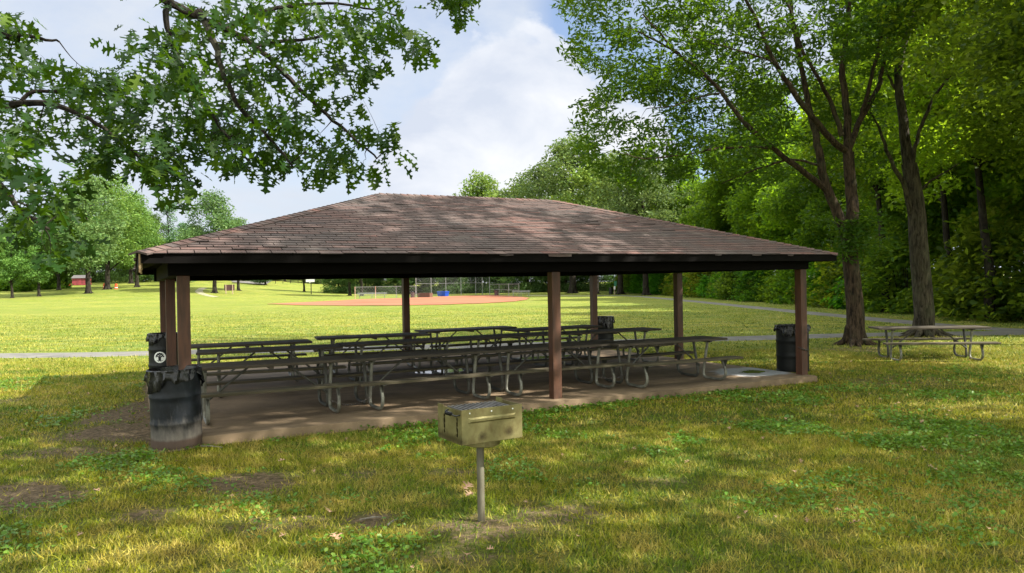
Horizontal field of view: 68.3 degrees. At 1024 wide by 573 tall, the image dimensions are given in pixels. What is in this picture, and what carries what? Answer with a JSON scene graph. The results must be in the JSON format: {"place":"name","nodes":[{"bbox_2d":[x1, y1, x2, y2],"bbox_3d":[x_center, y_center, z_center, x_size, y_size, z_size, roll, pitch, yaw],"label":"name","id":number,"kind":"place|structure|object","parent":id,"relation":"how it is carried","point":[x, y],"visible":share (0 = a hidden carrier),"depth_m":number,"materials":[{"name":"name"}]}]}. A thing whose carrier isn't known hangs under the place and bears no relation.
{"place":"outdoors","nodes":[
{"label":"outdoors","id":0,"kind":"place"},
{"bbox_2d":[273,295,526,304],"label":"infield dirt","id":1,"kind":"structure","parent":0,"point":[440,300],"depth_m":86.99,"materials":[{"name":"soil"}]},
{"bbox_2d":[0,0,1000,282],"label":"sky","id":2,"kind":"structure","parent":0,"point":[498,93],"materials":[{"name":"blue"}]},
{"bbox_2d":[0,277,1023,572],"bbox_3d":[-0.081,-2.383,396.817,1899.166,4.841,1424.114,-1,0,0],"label":"lawn","id":3,"kind":"structure","parent":0,"point":[246,299],"depth_m":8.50,"materials":[{"name":"green plant"}]},
{"bbox_2d":[0,231,37,297],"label":"park tree","id":4,"kind":"object","parent":3,"relation":"on","point":[14,263],"visible":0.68,"depth_m":125.44,"materials":[{"name":"green plant"}]},
{"bbox_2d":[10,279,35,291],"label":"shrub","id":5,"kind":"object","parent":3,"relation":"on","point":[24,286],"visible":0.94,"depth_m":154.14,"materials":[{"name":"green plant"}]},
{"bbox_2d":[10,227,65,296],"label":"park tree","id":6,"kind":"object","parent":3,"relation":"on","point":[40,277],"visible":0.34,"depth_m":129.24,"materials":[{"name":"green plant"}]},
{"bbox_2d":[34,276,62,289],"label":"shrub","id":7,"kind":"object","parent":3,"relation":"on","point":[52,282],"visible":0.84,"depth_m":163.19,"materials":[{"name":"green plant"}]},
{"bbox_2d":[50,271,71,288],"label":"shrub","id":8,"kind":"object","parent":3,"relation":"on","point":[63,275],"visible":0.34,"depth_m":166.46,"materials":[{"name":"green plant"}]},
{"bbox_2d":[71,275,91,284],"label":"red shed","id":9,"kind":"structure","parent":3,"relation":"on","point":[78,279],"depth_m":183.75,"materials":[{"name":"red wood"}]},
{"bbox_2d":[41,168,132,293],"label":"park tree","id":10,"kind":"object","parent":3,"relation":"on","point":[104,227],"visible":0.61,"depth_m":134.65,"materials":[{"name":"green plant"}]},
{"bbox_2d":[67,232,122,282],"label":"tree","id":11,"kind":"object","parent":3,"relation":"on","point":[97,278],"visible":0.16,"depth_m":204.13,"materials":[{"name":"green plant"}]},
{"bbox_2d":[56,170,156,289],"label":"park tree","id":12,"kind":"object","parent":3,"relation":"on","point":[117,192],"visible":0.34,"depth_m":149.58,"materials":[{"name":"green plant"}]},
{"bbox_2d":[110,245,158,282],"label":"tree","id":13,"kind":"object","parent":3,"relation":"on","point":[122,276],"visible":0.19,"depth_m":198.64,"materials":[{"name":"green plant"}]},
{"bbox_2d":[110,198,165,286],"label":"park tree","id":14,"kind":"object","parent":3,"relation":"on","point":[153,237],"visible":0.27,"depth_m":164.51,"materials":[{"name":"green plant"}]},
{"bbox_2d":[114,188,163,283],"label":"park tree","id":15,"kind":"object","parent":3,"relation":"on","point":[137,197],"visible":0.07,"depth_m":189.59,"materials":[{"name":"green plant"}]},
{"bbox_2d":[149,211,175,243],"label":"park tree","id":16,"kind":"object","parent":3,"relation":"on","point":[158,219],"visible":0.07,"depth_m":239.01,"materials":[{"name":"green plant"}]},
{"bbox_2d":[147,197,193,281],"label":"conifer","id":17,"kind":"object","parent":3,"relation":"on","point":[172,236],"visible":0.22,"depth_m":174.30,"materials":[{"name":"green plant"}]},
{"bbox_2d":[144,365,204,452],"bbox_3d":[-4.145,1.494,9.299,0.675,0.986,0.677,-3,1,-36],"label":"steel drum","id":18,"kind":"object","parent":3,"relation":"on","point":[174,392],"visible":0.98,"depth_m":9.05,"materials":[{"name":"paint"}]},
{"bbox_2d":[174,186,245,292],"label":"park tree","id":19,"kind":"object","parent":3,"relation":"on","point":[219,220],"visible":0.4,"depth_m":138.42,"materials":[{"name":"green plant"}]},
{"bbox_2d":[0,0,480,273],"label":"oak tree","id":20,"kind":"object","parent":3,"relation":"on","point":[151,167],"visible":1,"depth_m":5.92,"materials":[{"name":"green plant"}]},
{"bbox_2d":[318,279,353,293],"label":"tree","id":21,"kind":"object","parent":3,"relation":"on","point":[338,288],"visible":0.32,"depth_m":161.43,"materials":[{"name":"green plant"}]},
{"bbox_2d":[343,278,383,293],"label":"woodland tree","id":22,"kind":"object","parent":3,"relation":"on","point":[357,290],"visible":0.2,"depth_m":158.15,"materials":[{"name":"green plant"}]},
{"bbox_2d":[355,286,415,298],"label":"dugout fence","id":23,"kind":"object","parent":3,"relation":"on","point":[375,291],"visible":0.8,"depth_m":107.47,"materials":[{"name":"grey metal"}]},
{"bbox_2d":[377,278,409,293],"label":"woodland tree","id":24,"kind":"object","parent":3,"relation":"on","point":[392,282],"visible":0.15,"depth_m":155.94,"materials":[{"name":"green plant"}]},
{"bbox_2d":[390,278,422,293],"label":"woodland tree","id":25,"kind":"object","parent":3,"relation":"on","point":[412,282],"visible":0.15,"depth_m":154.85,"materials":[{"name":"green plant"}]},
{"bbox_2d":[409,278,435,293],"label":"woodland tree","id":26,"kind":"object","parent":3,"relation":"on","point":[421,288],"visible":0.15,"depth_m":154.88,"materials":[{"name":"green plant"}]},
{"bbox_2d":[422,278,452,293],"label":"woodland tree","id":27,"kind":"object","parent":3,"relation":"on","point":[430,281],"visible":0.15,"depth_m":148.79,"materials":[{"name":"green plant"}]},
{"bbox_2d":[415,277,489,297],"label":"backstop","id":28,"kind":"object","parent":3,"relation":"on","point":[475,290],"visible":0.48,"depth_m":124.67,"materials":[{"name":"grey metal"}]},
{"bbox_2d":[429,277,477,293],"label":"woodland tree","id":29,"kind":"object","parent":3,"relation":"on","point":[462,289],"visible":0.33,"depth_m":145.03,"materials":[{"name":"green plant"}]},
{"bbox_2d":[452,169,501,282],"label":"forest tree","id":30,"kind":"object","parent":3,"relation":"on","point":[481,186],"visible":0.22,"depth_m":163.10,"materials":[{"name":"green plant"}]},
{"bbox_2d":[438,397,522,521],"bbox_3d":[-0.274,1.489,6.173,0.658,1.072,0.445,-1,0,-31],"label":"park grill","id":31,"kind":"object","parent":3,"relation":"on","point":[480,426],"visible":0.98,"depth_m":6.05,"materials":[{"name":"painted steel"},{"name":"bare steel"}]},
{"bbox_2d":[128,193,837,444],"bbox_3d":[-0.984,0.086,15.333,12.072,3.852,8.454,-1,0,-27],"label":"picnic shelter","id":32,"kind":"object","parent":3,"relation":"on","point":[405,237],"visible":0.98,"depth_m":12.52,"materials":[{"name":"wood"}]},
{"bbox_2d":[146,332,177,368],"bbox_3d":[-7.102,1.432,15.404,0.661,0.971,0.669,-1,0,0],"label":"trash can","id":33,"kind":"object","parent":32,"relation":"on","point":[157,349],"visible":0.52,"depth_m":15.13,"materials":[{"name":"black paint"}]},
{"bbox_2d":[191,339,312,381],"bbox_3d":[-5.228,1.490,14.876,2.450,0.759,1.520,-1,0,-23],"label":"picnic table","id":34,"kind":"object","parent":32,"relation":"on","point":[198,359],"visible":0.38,"depth_m":14.98,"materials":[{"name":"grey wood"}]},
{"bbox_2d":[196,344,346,397],"bbox_3d":[-4.308,1.481,13.506,2.450,0.759,1.520,-1,0,-21],"label":"picnic table","id":35,"kind":"object","parent":32,"relation":"on","point":[288,349],"visible":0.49,"depth_m":13.18,"materials":[{"name":"grey wood"}]},
{"bbox_2d":[191,355,361,424],"bbox_3d":[-3.567,1.480,11.046,2.450,0.759,1.520,-1,0,-26],"label":"picnic table","id":36,"kind":"object","parent":32,"relation":"on","point":[326,388],"visible":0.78,"depth_m":10.87,"materials":[{"name":"grey wood"}]},
{"bbox_2d":[313,332,434,372],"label":"picnic table","id":37,"kind":"object","parent":32,"relation":"on","point":[332,339],"visible":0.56,"depth_m":16.39,"materials":[{"name":"grey wood"}]},
{"bbox_2d":[335,337,473,381],"bbox_3d":[-2.148,1.437,14.786,2.450,0.759,1.520,-1,0,-29],"label":"picnic table","id":38,"kind":"object","parent":32,"relation":"on","point":[387,343],"visible":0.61,"depth_m":14.50,"materials":[{"name":"grey wood"}]},
{"bbox_2d":[335,347,510,409],"bbox_3d":[-1.448,1.439,12.036,2.450,0.759,1.520,-1,0,-29],"label":"picnic table","id":39,"kind":"object","parent":32,"relation":"on","point":[427,354],"visible":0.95,"depth_m":11.86,"materials":[{"name":"grey wood"}]},
{"bbox_2d":[412,326,524,362],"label":"picnic table","id":40,"kind":"object","parent":32,"relation":"on","point":[455,330],"visible":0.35,"depth_m":18.19,"materials":[{"name":"grey wood"}]},
{"bbox_2d":[452,331,576,372],"bbox_3d":[0.002,1.394,15.956,2.450,0.759,1.520,-1,0,-28],"label":"picnic table","id":41,"kind":"object","parent":32,"relation":"on","point":[477,338],"visible":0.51,"depth_m":15.65,"materials":[{"name":"grey wood"}]},
{"bbox_2d":[472,341,631,395],"bbox_3d":[0.662,1.397,13.106,2.450,0.759,1.520,-1,0,-25],"label":"picnic table","id":42,"kind":"object","parent":32,"relation":"on","point":[508,350],"visible":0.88,"depth_m":12.91,"materials":[{"name":"grey wood"}]},
{"bbox_2d":[494,325,612,359],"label":"picnic table","id":43,"kind":"object","parent":32,"relation":"on","point":[543,329],"visible":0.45,"depth_m":18.18,"materials":[{"name":"grey wood"}]},
{"bbox_2d":[561,327,671,365],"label":"picnic table","id":44,"kind":"object","parent":32,"relation":"on","point":[578,333],"visible":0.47,"depth_m":16.64,"materials":[{"name":"grey wood"}]},
{"bbox_2d":[585,336,743,387],"bbox_3d":[2.771,1.357,13.836,2.450,0.759,1.520,-1,0,-27],"label":"picnic table","id":45,"kind":"object","parent":32,"relation":"on","point":[630,344],"visible":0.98,"depth_m":13.65,"materials":[{"name":"grey wood"}]},
{"bbox_2d":[773,324,810,371],"bbox_3d":[5.642,1.228,15.190,0.705,0.921,0.706,-1,0,0],"label":"steel drum","id":46,"kind":"object","parent":32,"relation":"on","point":[785,349],"visible":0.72,"depth_m":14.97,"materials":[{"name":"black paint"}]},
{"bbox_2d":[478,277,517,293],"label":"woodland tree","id":47,"kind":"object","parent":3,"relation":"on","point":[509,281],"visible":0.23,"depth_m":144.91,"materials":[{"name":"green plant"}]},
{"bbox_2d":[0,348,1017,569],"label":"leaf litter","id":48,"kind":"object","parent":3,"relation":"on","point":[922,420],"visible":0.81,"depth_m":8.42,"materials":[{"name":"brown plant"}]},
{"bbox_2d":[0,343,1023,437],"bbox_3d":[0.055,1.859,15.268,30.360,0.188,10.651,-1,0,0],"label":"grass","id":49,"kind":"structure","parent":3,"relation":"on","point":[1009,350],"depth_m":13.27,"materials":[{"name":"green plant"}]},
{"bbox_2d":[0,302,1023,362],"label":"field grass","id":50,"kind":"structure","parent":3,"relation":"on","point":[240,325],"depth_m":34.42,"materials":[{"name":"green plant"}]},
{"bbox_2d":[0,359,1023,460],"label":"ground ivy","id":51,"kind":"object","parent":3,"relation":"on","point":[742,395],"visible":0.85,"depth_m":11.29,"materials":[{"name":"green plant"}]},
{"bbox_2d":[0,418,1023,572],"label":"clover","id":52,"kind":"object","parent":3,"relation":"on","point":[532,469],"visible":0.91,"depth_m":7.06,"materials":[{"name":"green plant"}]},
{"bbox_2d":[504,167,546,281],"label":"forest tree","id":53,"kind":"object","parent":3,"relation":"on","point":[518,179],"visible":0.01,"depth_m":165.73,"materials":[{"name":"green plant"}]},
{"bbox_2d":[510,276,546,292],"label":"woodland tree","id":54,"kind":"object","parent":3,"relation":"on","point":[524,285],"visible":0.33,"depth_m":146.03,"materials":[{"name":"green plant"}]},
{"bbox_2d":[506,159,577,198],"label":"forest tree","id":55,"kind":"object","parent":3,"relation":"on","point":[537,171],"visible":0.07,"depth_m":148.63,"materials":[{"name":"green plant"}]},
{"bbox_2d":[503,131,621,292],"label":"forest tree","id":56,"kind":"object","parent":3,"relation":"on","point":[565,158],"visible":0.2,"depth_m":126.47,"materials":[{"name":"green plant"}]},
{"bbox_2d":[544,276,589,291],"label":"woodland tree","id":57,"kind":"object","parent":3,"relation":"on","point":[580,286],"visible":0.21,"depth_m":144.80,"materials":[{"name":"green plant"}]},
{"bbox_2d":[550,159,645,293],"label":"forest tree","id":58,"kind":"object","parent":3,"relation":"on","point":[586,179],"visible":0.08,"depth_m":117.00,"materials":[{"name":"green plant"}]},
{"bbox_2d":[581,275,615,291],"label":"woodland tree","id":59,"kind":"object","parent":3,"relation":"on","point":[602,286],"visible":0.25,"depth_m":145.28,"materials":[{"name":"green plant"}]},
{"bbox_2d":[598,316,614,346],"bbox_3d":[2.622,1.328,21.755,0.697,0.941,0.696,-1,0,0],"label":"steel drum","id":60,"kind":"object","parent":3,"relation":"on","point":[606,322],"visible":0.52,"depth_m":21.47,"materials":[{"name":"black paint"}]},
{"bbox_2d":[577,146,658,293],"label":"forest tree","id":61,"kind":"object","parent":3,"relation":"on","point":[604,199],"visible":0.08,"depth_m":109.53,"materials":[{"name":"green plant"}]},
{"bbox_2d":[625,274,642,293],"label":"shrub","id":62,"kind":"object","parent":3,"relation":"on","point":[638,279],"visible":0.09,"depth_m":115.37,"materials":[{"name":"green plant"}]},
{"bbox_2d":[590,147,701,294],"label":"forest tree","id":63,"kind":"object","parent":3,"relation":"on","point":[664,214],"visible":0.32,"depth_m":97.98,"materials":[{"name":"green plant"}]},
{"bbox_2d":[642,273,665,294],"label":"shrub","id":64,"kind":"object","parent":3,"relation":"on","point":[657,278],"visible":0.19,"depth_m":102.54,"materials":[{"name":"green plant"}]},
{"bbox_2d":[659,273,684,295],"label":"shrub","id":65,"kind":"object","parent":3,"relation":"on","point":[666,292],"visible":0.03,"depth_m":92.50,"materials":[{"name":"green plant"}]},
{"bbox_2d":[647,150,702,210],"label":"woodland tree","id":66,"kind":"object","parent":3,"relation":"on","point":[679,183],"visible":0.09,"depth_m":102.38,"materials":[{"name":"green plant"}]},
{"bbox_2d":[672,176,707,224],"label":"woodland tree","id":67,"kind":"object","parent":3,"relation":"on","point":[692,199],"visible":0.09,"depth_m":97.51,"materials":[{"name":"green plant"}]},
{"bbox_2d":[682,272,713,297],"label":"shrub","id":68,"kind":"object","parent":3,"relation":"on","point":[694,278],"visible":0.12,"depth_m":82.46,"materials":[{"name":"green plant"}]},
{"bbox_2d":[691,274,712,296],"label":"shrub","id":69,"kind":"object","parent":3,"relation":"on","point":[701,286],"visible":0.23,"depth_m":79.31,"materials":[{"name":"green plant"}]},
{"bbox_2d":[674,177,747,233],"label":"woodland tree","id":70,"kind":"object","parent":3,"relation":"on","point":[707,213],"visible":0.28,"depth_m":80.02,"materials":[{"name":"green plant"}]},
{"bbox_2d":[704,271,732,298],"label":"shrub","id":71,"kind":"object","parent":3,"relation":"on","point":[713,295],"visible":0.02,"depth_m":73.96,"materials":[{"name":"green plant"}]},
{"bbox_2d":[708,271,741,299],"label":"shrub","id":72,"kind":"object","parent":3,"relation":"on","point":[724,285],"visible":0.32,"depth_m":69.81,"materials":[{"name":"green plant"}]},
{"bbox_2d":[551,0,927,346],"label":"ash tree","id":73,"kind":"object","parent":3,"relation":"on","point":[850,232],"visible":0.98,"depth_m":21.25,"materials":[{"name":"green plant"}]},
{"bbox_2d":[693,76,797,210],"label":"woodland tree","id":74,"kind":"object","parent":3,"relation":"on","point":[706,186],"visible":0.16,"depth_m":76.93,"materials":[{"name":"green plant"}]},
{"bbox_2d":[727,270,777,301],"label":"shrub","id":75,"kind":"object","parent":3,"relation":"on","point":[747,276],"visible":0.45,"depth_m":64.38,"materials":[{"name":"green plant"}]},
{"bbox_2d":[730,162,790,239],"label":"woodland tree","id":76,"kind":"object","parent":3,"relation":"on","point":[742,230],"visible":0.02,"depth_m":70.10,"materials":[{"name":"green plant"}]},
{"bbox_2d":[718,122,803,239],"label":"woodland tree","id":77,"kind":"object","parent":3,"relation":"on","point":[749,217],"visible":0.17,"depth_m":65.80,"materials":[{"name":"green plant"}]},
{"bbox_2d":[751,274,774,301],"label":"shrub","id":78,"kind":"object","parent":3,"relation":"on","point":[760,290],"visible":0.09,"depth_m":62.19,"materials":[{"name":"green plant"}]},
{"bbox_2d":[757,270,788,302],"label":"shrub","id":79,"kind":"object","parent":3,"relation":"on","point":[769,293],"visible":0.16,"depth_m":59.28,"materials":[{"name":"green plant"}]},
{"bbox_2d":[765,238,822,304],"bbox_3d":[22.155,-1.137,56.558,5.990,5.418,5.693,-1,0,-32],"label":"shrub","id":80,"kind":"object","parent":3,"relation":"on","point":[788,283],"visible":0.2,"depth_m":56.48,"materials":[{"name":"green plant"}]},
{"bbox_2d":[752,148,839,247],"bbox_3d":[24.817,-5.299,60.733,10.349,13.775,10.091,-1,0,34],"label":"woodland tree","id":81,"kind":"object","parent":3,"relation":"on","point":[787,228],"visible":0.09,"depth_m":60.95,"materials":[{"name":"green plant"}]},
{"bbox_2d":[752,135,874,250],"bbox_3d":[23.692,-5.395,55.760,10.368,13.977,9.093,-1,0,1],"label":"woodland tree","id":82,"kind":"object","parent":3,"relation":"on","point":[807,231],"visible":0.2,"depth_m":55.97,"materials":[{"name":"green plant"}]},
{"bbox_2d":[794,262,843,305],"bbox_3d":[21.575,-0.528,51.352,5.076,4.217,5.466,-1,0,6],"label":"shrub","id":83,"kind":"object","parent":3,"relation":"on","point":[810,285],"visible":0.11,"depth_m":50.91,"materials":[{"name":"green plant"}]},
{"bbox_2d":[807,228,878,308],"bbox_3d":[21.971,-1.311,48.688,6.215,5.914,6.539,-1,0,-1],"label":"shrub","id":84,"kind":"object","parent":3,"relation":"on","point":[834,272],"visible":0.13,"depth_m":48.30,"materials":[{"name":"green plant"}]},
{"bbox_2d":[820,261,865,308],"bbox_3d":[21.613,-0.040,45.889,5.304,3.248,4.863,-1,0,-10],"label":"shrub","id":85,"kind":"object","parent":3,"relation":"on","point":[836,303],"visible":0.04,"depth_m":46.04,"materials":[{"name":"green plant"}]},
{"bbox_2d":[792,0,903,189],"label":"woodland tree","id":86,"kind":"object","parent":3,"relation":"on","point":[830,68],"visible":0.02,"depth_m":52.64,"materials":[{"name":"green plant"}]},
{"bbox_2d":[792,10,949,311],"bbox_3d":[20.524,-6.822,40.842,9.790,16.984,9.531,-1,0,7],"label":"woodland tree","id":87,"kind":"object","parent":3,"relation":"on","point":[834,132],"visible":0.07,"depth_m":41.03,"materials":[{"name":"green plant"}]},
{"bbox_2d":[837,257,910,310],"bbox_3d":[21.214,-0.324,43.109,4.988,3.848,4.632,-1,0,-27],"label":"shrub","id":88,"kind":"object","parent":3,"relation":"on","point":[864,273],"visible":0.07,"depth_m":42.72,"materials":[{"name":"green plant"}]},
{"bbox_2d":[840,153,956,247],"bbox_3d":[25.197,-5.428,46.482,9.178,14.108,10.465,-1,0,-14],"label":"woodland tree","id":89,"kind":"object","parent":3,"relation":"on","point":[873,203],"visible":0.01,"depth_m":46.75,"materials":[{"name":"green plant"}]},
{"bbox_2d":[839,216,959,313],"bbox_3d":[21.066,-1.149,40.398,6.280,5.680,5.969,-1,0,9],"label":"shrub","id":90,"kind":"object","parent":3,"relation":"on","point":[900,256],"visible":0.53,"depth_m":40.05,"materials":[{"name":"green plant"}]},
{"bbox_2d":[829,0,990,337],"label":"ash tree","id":91,"kind":"object","parent":3,"relation":"on","point":[913,195],"visible":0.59,"depth_m":24.89,"materials":[{"name":"green plant"}]},
{"bbox_2d":[896,270,937,312],"bbox_3d":[21.339,0.308,37.825,3.807,2.543,4.152,-1,0,21],"label":"shrub","id":92,"kind":"object","parent":3,"relation":"on","point":[909,296],"visible":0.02,"depth_m":37.98,"materials":[{"name":"green plant"}]},
{"bbox_2d":[862,163,998,258],"bbox_3d":[23.841,-4.072,41.620,8.581,11.422,8.367,-1,0,36],"label":"woodland tree","id":93,"kind":"object","parent":3,"relation":"on","point":[933,209],"visible":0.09,"depth_m":40.02,"materials":[{"name":"green plant"}]},
{"bbox_2d":[849,17,1011,316],"bbox_3d":[20.835,-6.345,35.451,9.246,16.040,9.001,-1,0,-10],"label":"woodland tree","id":94,"kind":"object","parent":3,"relation":"on","point":[945,216],"visible":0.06,"depth_m":35.35,"materials":[{"name":"green plant"}]},
{"bbox_2d":[862,325,1000,360],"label":"picnic table","id":95,"kind":"object","parent":3,"relation":"on","point":[891,343],"visible":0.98,"depth_m":17.50,"materials":[{"name":"grey wood"}]},
{"bbox_2d":[864,0,1023,183],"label":"woodland tree","id":96,"kind":"object","parent":3,"relation":"on","point":[929,7],"visible":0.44,"depth_m":22.35,"materials":[{"name":"green plant"}]},
{"bbox_2d":[872,1,1021,321],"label":"woodland tree","id":97,"kind":"object","parent":3,"relation":"on","point":[986,241],"visible":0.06,"depth_m":31.48,"materials":[{"name":"green plant"}]},
{"bbox_2d":[890,0,1023,144],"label":"woodland tree","id":98,"kind":"object","parent":3,"relation":"on","point":[1009,18],"visible":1,"depth_m":14.17,"materials":[{"name":"green plant"}]},
{"bbox_2d":[921,162,1023,270],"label":"woodland tree","id":99,"kind":"object","parent":3,"relation":"on","point":[956,192],"visible":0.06,"depth_m":36.81,"materials":[{"name":"green plant"}]},
{"bbox_2d":[930,253,1017,317],"bbox_3d":[21.326,-0.209,35.014,4.747,3.662,4.408,-1,0,-30],"label":"shrub","id":100,"kind":"object","parent":3,"relation":"on","point":[934,276],"visible":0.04,"depth_m":34.86,"materials":[{"name":"green plant"}]},
{"bbox_2d":[930,196,1023,322],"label":"shrub","id":101,"kind":"object","parent":3,"relation":"on","point":[1007,244],"visible":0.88,"depth_m":32.10,"materials":[{"name":"green plant"}]},
{"bbox_2d":[939,22,1023,192],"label":"woodland tree","id":102,"kind":"object","parent":3,"relation":"on","point":[1017,184],"visible":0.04,"depth_m":28.99,"materials":[{"name":"green plant"}]},
{"bbox_2d":[942,94,1023,234],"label":"woodland tree","id":103,"kind":"object","parent":3,"relation":"on","point":[1004,187],"visible":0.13,"depth_m":31.80,"materials":[{"name":"green plant"}]},
{"bbox_2d":[996,254,1023,317],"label":"shrub","id":104,"kind":"object","parent":3,"relation":"on","point":[1019,295],"visible":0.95,"depth_m":30.11,"materials":[{"name":"green plant"}]},
{"bbox_2d":[0,331,1023,357],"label":"walking path","id":105,"kind":"structure","parent":0,"point":[143,353],"depth_m":23.36,"materials":[{"name":"concrete"}]},
{"bbox_2d":[597,295,1023,330],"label":"woodland path","id":106,"kind":"structure","parent":0,"point":[869,318],"depth_m":40.04,"materials":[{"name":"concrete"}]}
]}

